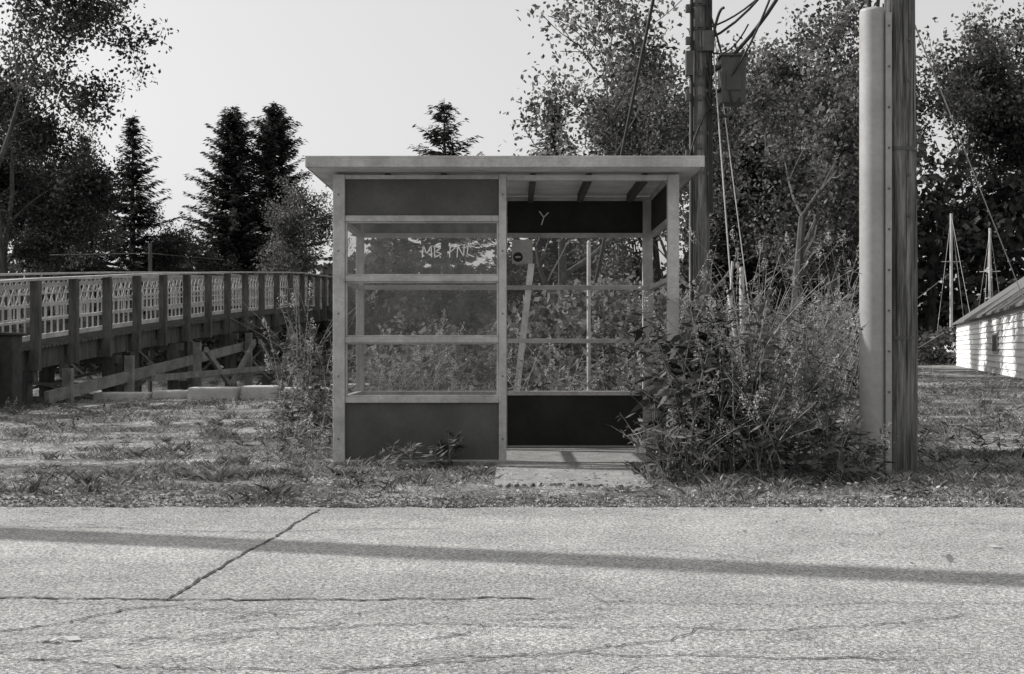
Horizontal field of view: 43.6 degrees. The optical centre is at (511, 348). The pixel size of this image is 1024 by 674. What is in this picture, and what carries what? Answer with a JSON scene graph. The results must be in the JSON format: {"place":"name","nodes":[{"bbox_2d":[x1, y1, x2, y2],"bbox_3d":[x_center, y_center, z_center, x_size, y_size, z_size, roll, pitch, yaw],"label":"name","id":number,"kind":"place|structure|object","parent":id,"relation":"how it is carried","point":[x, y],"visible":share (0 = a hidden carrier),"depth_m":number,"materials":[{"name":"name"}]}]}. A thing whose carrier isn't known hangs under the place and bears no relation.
{"place":"outdoors","nodes":[
{"label":"outdoors","id":0,"kind":"place"},
{"bbox_2d":[0,505,1023,673],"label":"road","id":1,"kind":"structure","parent":0,"point":[803,562],"depth_m":5.05,"materials":[{"name":"grey asphalt"}]},
{"bbox_2d":[0,399,1022,640],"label":"leaf litter","id":2,"kind":"object","parent":1,"relation":"on","point":[950,558],"visible":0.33,"depth_m":8.63,"materials":[{"name":"plant"}]},
{"bbox_2d":[0,508,1023,673],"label":"road cracks","id":3,"kind":"object","parent":1,"relation":"on","point":[226,562],"visible":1,"depth_m":4.37,"materials":[{"name":"black asphalt"}]},
{"bbox_2d":[0,355,1023,507],"bbox_3d":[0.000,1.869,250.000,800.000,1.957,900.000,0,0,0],"label":"ground","id":4,"kind":"structure","parent":0,"point":[949,369],"depth_m":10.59,"materials":[{"name":"plant"}]},
{"bbox_2d":[0,332,25,408],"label":"timber bollard","id":5,"kind":"object","parent":4,"relation":"on","point":[11,365],"visible":0.78,"depth_m":19.80,"materials":[{"name":"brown wood"}]},
{"bbox_2d":[0,77,38,243],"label":"deciduous tree","id":6,"kind":"object","parent":4,"relation":"on","point":[4,180],"visible":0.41,"depth_m":48.61,"materials":[{"name":"black plant"}]},
{"bbox_2d":[0,129,129,371],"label":"deciduous tree","id":7,"kind":"object","parent":4,"relation":"on","point":[36,238],"visible":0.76,"depth_m":45.25,"materials":[{"name":"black plant"}]},
{"bbox_2d":[0,81,129,290],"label":"deciduous tree","id":8,"kind":"object","parent":4,"relation":"on","point":[17,219],"visible":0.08,"depth_m":58.27,"materials":[{"name":"grey plant"}]},
{"bbox_2d":[0,121,137,304],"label":"deciduous tree","id":9,"kind":"object","parent":4,"relation":"on","point":[99,225],"visible":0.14,"depth_m":50.58,"materials":[{"name":"grey plant"}]},
{"bbox_2d":[21,135,129,326],"label":"spruce tree","id":10,"kind":"object","parent":4,"relation":"on","point":[92,249],"visible":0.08,"depth_m":59.86,"materials":[{"name":"black plant"}]},
{"bbox_2d":[0,0,178,330],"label":"deciduous tree","id":11,"kind":"object","parent":4,"relation":"on","point":[40,129],"visible":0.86,"depth_m":45.07,"materials":[{"name":"grey plant"}]},
{"bbox_2d":[59,115,203,364],"label":"spruce tree","id":12,"kind":"object","parent":4,"relation":"on","point":[136,206],"visible":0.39,"depth_m":54.83,"materials":[{"name":"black plant"}]},
{"bbox_2d":[51,243,223,391],"bbox_3d":[-10.300,-0.080,37.298,2.006,6.000,5.674,0,0,45],"label":"fence post with cable","id":13,"kind":"object","parent":4,"relation":"on","point":[149,253],"visible":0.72,"depth_m":37.45,"materials":[{"name":"wood"}]},
{"bbox_2d":[0,390,313,485],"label":"weeds","id":14,"kind":"object","parent":4,"relation":"on","point":[188,446],"visible":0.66,"depth_m":12.63,"materials":[{"name":"grey plant"}]},
{"bbox_2d":[12,289,309,375],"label":"riverside thicket","id":15,"kind":"object","parent":4,"relation":"on","point":[211,344],"visible":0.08,"depth_m":45.33,"materials":[{"name":"black plant"}]},
{"bbox_2d":[123,201,242,309],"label":"deciduous tree","id":16,"kind":"object","parent":4,"relation":"on","point":[169,260],"visible":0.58,"depth_m":55.88,"materials":[{"name":"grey plant"}]},
{"bbox_2d":[0,271,372,404],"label":"timber footbridge","id":17,"kind":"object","parent":4,"relation":"on","point":[109,339],"visible":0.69,"depth_m":27.78,"materials":[{"name":"wood"}]},
{"bbox_2d":[168,104,282,351],"label":"spruce tree","id":18,"kind":"object","parent":4,"relation":"on","point":[231,164],"visible":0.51,"depth_m":59.54,"materials":[{"name":"black plant"}]},
{"bbox_2d":[93,384,370,399],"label":"concrete barrier blocks","id":19,"kind":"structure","parent":4,"relation":"on","point":[257,392],"depth_m":23.20,"materials":[{"name":"grey concrete"}]},
{"bbox_2d":[202,101,332,366],"label":"spruce tree","id":20,"kind":"object","parent":4,"relation":"on","point":[273,136],"visible":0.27,"depth_m":60.57,"materials":[{"name":"black plant"}]},
{"bbox_2d":[248,411,328,464],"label":"weeds","id":21,"kind":"object","parent":4,"relation":"on","point":[293,440],"visible":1,"depth_m":10.40,"materials":[{"name":"grey plant"}]},
{"bbox_2d":[250,169,355,308],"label":"deciduous tree","id":22,"kind":"object","parent":4,"relation":"on","point":[286,233],"visible":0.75,"depth_m":49.03,"materials":[{"name":"grey plant"}]},
{"bbox_2d":[231,280,377,454],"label":"goldenrod clump","id":23,"kind":"object","parent":4,"relation":"on","point":[302,376],"visible":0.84,"depth_m":12.13,"materials":[{"name":"grey plant"}]},
{"bbox_2d":[378,439,422,469],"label":"weeds","id":24,"kind":"object","parent":4,"relation":"on","point":[384,453],"visible":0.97,"depth_m":9.85,"materials":[{"name":"grey plant"}]},
{"bbox_2d":[349,100,534,366],"label":"spruce tree","id":25,"kind":"object","parent":4,"relation":"on","point":[443,296],"visible":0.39,"depth_m":49.84,"materials":[{"name":"black plant"}]},
{"bbox_2d":[420,430,469,467],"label":"weeds","id":26,"kind":"object","parent":4,"relation":"on","point":[442,448],"visible":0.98,"depth_m":10.03,"materials":[{"name":"grey plant"}]},
{"bbox_2d":[305,156,704,488],"bbox_3d":[-0.055,-0.263,10.245,3.120,2.485,3.581,0,0,0],"label":"bus shelter","id":27,"kind":"object","parent":4,"relation":"on","point":[501,199],"visible":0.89,"depth_m":10.25,"materials":[{"name":"wood"}]},
{"bbox_2d":[0,470,1023,507],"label":"gravel shoulder","id":28,"kind":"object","parent":4,"relation":"on","point":[449,503],"visible":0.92,"depth_m":7.81},
{"bbox_2d":[7,139,1023,360],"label":"distant trees","id":29,"kind":"object","parent":4,"relation":"on","point":[926,239],"visible":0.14,"depth_m":90.25,"materials":[{"name":"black plant"}]},
{"bbox_2d":[514,264,533,390],"bbox_3d":[0.117,-0.005,15.400,0.384,2.061,0.071,0,0,-40],"label":"leaning stake","id":30,"kind":"object","parent":4,"relation":"on","point":[527,298],"visible":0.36,"depth_m":15.42,"materials":[{"name":"wood"}]},
{"bbox_2d":[349,301,723,418],"bbox_3d":[0.202,0.225,14.294,4.244,1.434,3.775,0,0,7],"label":"goldenrod clump","id":31,"kind":"object","parent":4,"relation":"on","point":[419,359],"visible":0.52,"depth_m":14.21,"materials":[{"name":"grey plant"}]},
{"bbox_2d":[474,101,616,366],"label":"spruce tree","id":32,"kind":"object","parent":4,"relation":"on","point":[548,260],"visible":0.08,"depth_m":44.84,"materials":[{"name":"black plant"}]},
{"bbox_2d":[241,279,858,375],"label":"riverside thicket","id":33,"kind":"object","parent":4,"relation":"on","point":[386,312],"visible":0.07,"depth_m":46.58,"materials":[{"name":"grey plant"}]},
{"bbox_2d":[587,240,590,390],"bbox_3d":[0.930,-0.145,15.500,0.057,2.330,0.057,0,0,0],"label":"marker post","id":34,"kind":"object","parent":4,"relation":"on","point":[588,303],"visible":0.79,"depth_m":15.48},
{"bbox_2d":[348,276,858,406],"bbox_3d":[2.380,0.011,22.542,10.389,2.390,9.820,0,0,0],"label":"thicket","id":35,"kind":"object","parent":4,"relation":"on","point":[478,379],"visible":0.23,"depth_m":19.28,"materials":[{"name":"grey plant"}]},
{"bbox_2d":[293,466,958,496],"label":"weeds","id":36,"kind":"object","parent":4,"relation":"on","point":[899,478],"visible":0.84,"depth_m":8.41,"materials":[{"name":"grey plant"}]},
{"bbox_2d":[533,271,728,390],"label":"thicket","id":37,"kind":"object","parent":4,"relation":"on","point":[621,310],"visible":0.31,"depth_m":16.17,"materials":[{"name":"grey plant"}]},
{"bbox_2d":[450,0,813,367],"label":"deciduous tree","id":38,"kind":"object","parent":4,"relation":"on","point":[641,106],"visible":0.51,"depth_m":29.77,"materials":[{"name":"grey plant"}]},
{"bbox_2d":[550,42,715,291],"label":"deciduous tree","id":39,"kind":"object","parent":4,"relation":"on","point":[625,262],"visible":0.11,"depth_m":42.52,"materials":[{"name":"grey plant"}]},
{"bbox_2d":[573,0,777,394],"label":"utility pole","id":40,"kind":"object","parent":4,"relation":"on","point":[730,68],"visible":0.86,"depth_m":15.87,"materials":[{"name":"grey wood"}]},
{"bbox_2d":[609,409,760,484],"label":"goldenrod clump","id":41,"kind":"object","parent":4,"relation":"on","point":[688,450],"visible":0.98,"depth_m":8.82,"materials":[{"name":"grey plant"}]},
{"bbox_2d":[567,71,826,313],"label":"deciduous tree","id":42,"kind":"object","parent":4,"relation":"on","point":[759,233],"visible":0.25,"depth_m":40.64,"materials":[{"name":"grey plant"}]},
{"bbox_2d":[585,351,818,480],"bbox_3d":[1.433,0.496,9.083,1.547,0.965,1.519,0,0,23],"label":"goldenrod clump","id":43,"kind":"object","parent":4,"relation":"on","point":[773,446],"visible":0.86,"depth_m":9.08,"materials":[{"name":"grey plant"}]},
{"bbox_2d":[602,248,860,474],"bbox_3d":[1.563,0.121,9.232,1.586,1.651,1.964,0,0,-8],"label":"goldenrod clump","id":44,"kind":"object","parent":4,"relation":"on","point":[662,389],"visible":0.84,"depth_m":9.37,"materials":[{"name":"grey plant"}]},
{"bbox_2d":[643,63,822,289],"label":"deciduous tree","id":45,"kind":"object","parent":4,"relation":"on","point":[663,234],"depth_m":59.93,"materials":[{"name":"grey plant"}]},
{"bbox_2d":[665,108,828,357],"label":"deciduous tree","id":46,"kind":"object","parent":4,"relation":"on","point":[750,272],"visible":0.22,"depth_m":41.64,"materials":[{"name":"black plant"}]},
{"bbox_2d":[638,279,871,470],"bbox_3d":[1.934,0.175,9.793,1.774,1.532,2.212,0,0,24],"label":"goldenrod clump","id":47,"kind":"object","parent":4,"relation":"on","point":[809,375],"visible":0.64,"depth_m":9.93,"materials":[{"name":"grey plant"}]},
{"bbox_2d":[560,278,958,453],"bbox_3d":[2.345,0.158,11.807,3.259,1.568,2.954,0,0,-42],"label":"goldenrod clump","id":48,"kind":"object","parent":4,"relation":"on","point":[818,362],"visible":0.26,"depth_m":11.73,"materials":[{"name":"grey plant"}]},
{"bbox_2d":[646,354,881,479],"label":"goldenrod clump","id":49,"kind":"object","parent":4,"relation":"on","point":[834,440],"visible":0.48,"depth_m":9.36,"materials":[{"name":"grey plant"}]},
{"bbox_2d":[679,100,858,288],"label":"deciduous tree","id":50,"kind":"object","parent":4,"relation":"on","point":[856,274],"visible":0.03,"depth_m":84.54,"materials":[{"name":"grey plant"}]},
{"bbox_2d":[683,100,856,313],"label":"tree","id":51,"kind":"object","parent":4,"relation":"on","point":[790,271],"visible":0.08,"depth_m":51.73,"materials":[{"name":"black plant"}]},
{"bbox_2d":[607,227,949,428],"bbox_3d":[3.080,-0.221,14.666,3.899,2.325,5.043,0,0,0],"label":"goldenrod clump","id":52,"kind":"object","parent":4,"relation":"on","point":[846,306],"visible":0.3,"depth_m":13.40,"materials":[{"name":"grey plant"}]},
{"bbox_2d":[699,250,858,442],"bbox_3d":[2.816,-0.091,13.621,1.930,2.064,3.810,0,0,17],"label":"clump","id":53,"kind":"object","parent":4,"relation":"on","point":[813,307],"visible":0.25,"depth_m":13.36,"materials":[{"name":"grey plant"}]},
{"bbox_2d":[713,0,939,329],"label":"deciduous tree","id":54,"kind":"object","parent":4,"relation":"on","point":[919,108],"visible":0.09,"depth_m":44.60,"materials":[{"name":"grey plant"}]},
{"bbox_2d":[713,0,952,369],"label":"deciduous tree","id":55,"kind":"object","parent":4,"relation":"on","point":[838,110],"visible":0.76,"depth_m":36.71,"materials":[{"name":"grey plant"}]},
{"bbox_2d":[823,220,856,360],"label":"sailboat","id":56,"kind":"object","parent":4,"relation":"on","point":[838,280],"visible":0.02,"depth_m":53.53,"materials":[{"name":"white paint"}]},
{"bbox_2d":[809,421,897,480],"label":"weeds","id":57,"kind":"object","parent":4,"relation":"on","point":[856,459],"visible":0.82,"depth_m":9.11,"materials":[{"name":"grey plant"}]},
{"bbox_2d":[790,67,941,305],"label":"deciduous tree","id":58,"kind":"object","parent":4,"relation":"on","point":[921,132],"depth_m":91.58,"materials":[{"name":"grey plant"}]},
{"bbox_2d":[852,323,956,364],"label":"riverside thicket","id":59,"kind":"object","parent":4,"relation":"on","point":[926,352],"visible":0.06,"depth_m":72.06,"materials":[{"name":"grey plant"}]},
{"bbox_2d":[819,407,1023,473],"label":"weeds","id":60,"kind":"object","parent":4,"relation":"on","point":[975,432],"visible":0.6,"depth_m":11.58,"materials":[{"name":"grey plant"}]},
{"bbox_2d":[859,0,1023,474],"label":"utility pole","id":61,"kind":"object","parent":4,"relation":"on","point":[888,343],"visible":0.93,"depth_m":9.45,"materials":[{"name":"grey wood"}]},
{"bbox_2d":[933,213,969,364],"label":"sailboat","id":62,"kind":"object","parent":4,"relation":"on","point":[953,352],"visible":0.32,"depth_m":76.54,"materials":[{"name":"white paint"}]},
{"bbox_2d":[915,2,1023,360],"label":"deciduous tree","id":63,"kind":"object","parent":4,"relation":"on","point":[959,102],"visible":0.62,"depth_m":88.61,"materials":[{"name":"grey plant"}]},
{"bbox_2d":[918,364,1022,396],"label":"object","id":64,"kind":"object","parent":4,"relation":"on","point":[977,383],"visible":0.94,"depth_m":28.11,"materials":[{"name":"grey plant"}]},
{"bbox_2d":[919,0,1023,270],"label":"deciduous tree","id":65,"kind":"object","parent":4,"relation":"on","point":[981,177],"visible":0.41,"depth_m":90.71,"materials":[{"name":"grey plant"}]},
{"bbox_2d":[952,277,1023,378],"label":"white boathouse","id":66,"kind":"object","parent":4,"relation":"on","point":[990,331],"visible":0.98,"depth_m":48.89,"materials":[{"name":"paint"}]},
{"bbox_2d":[992,335,996,350],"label":"window glass","id":67,"kind":"structure","parent":66,"relation":"in","point":[994,337],"depth_m":47.17,"materials":[{"name":"glass"}]},
{"bbox_2d":[979,228,999,303],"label":"sailboat","id":68,"kind":"object","parent":4,"relation":"on","point":[989,265],"visible":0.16,"depth_m":77.27,"materials":[{"name":"white paint"}]},
{"bbox_2d":[0,0,1023,318],"label":"sky","id":69,"kind":"structure","parent":0,"point":[357,76],"materials":[{"name":"white"}]}
]}

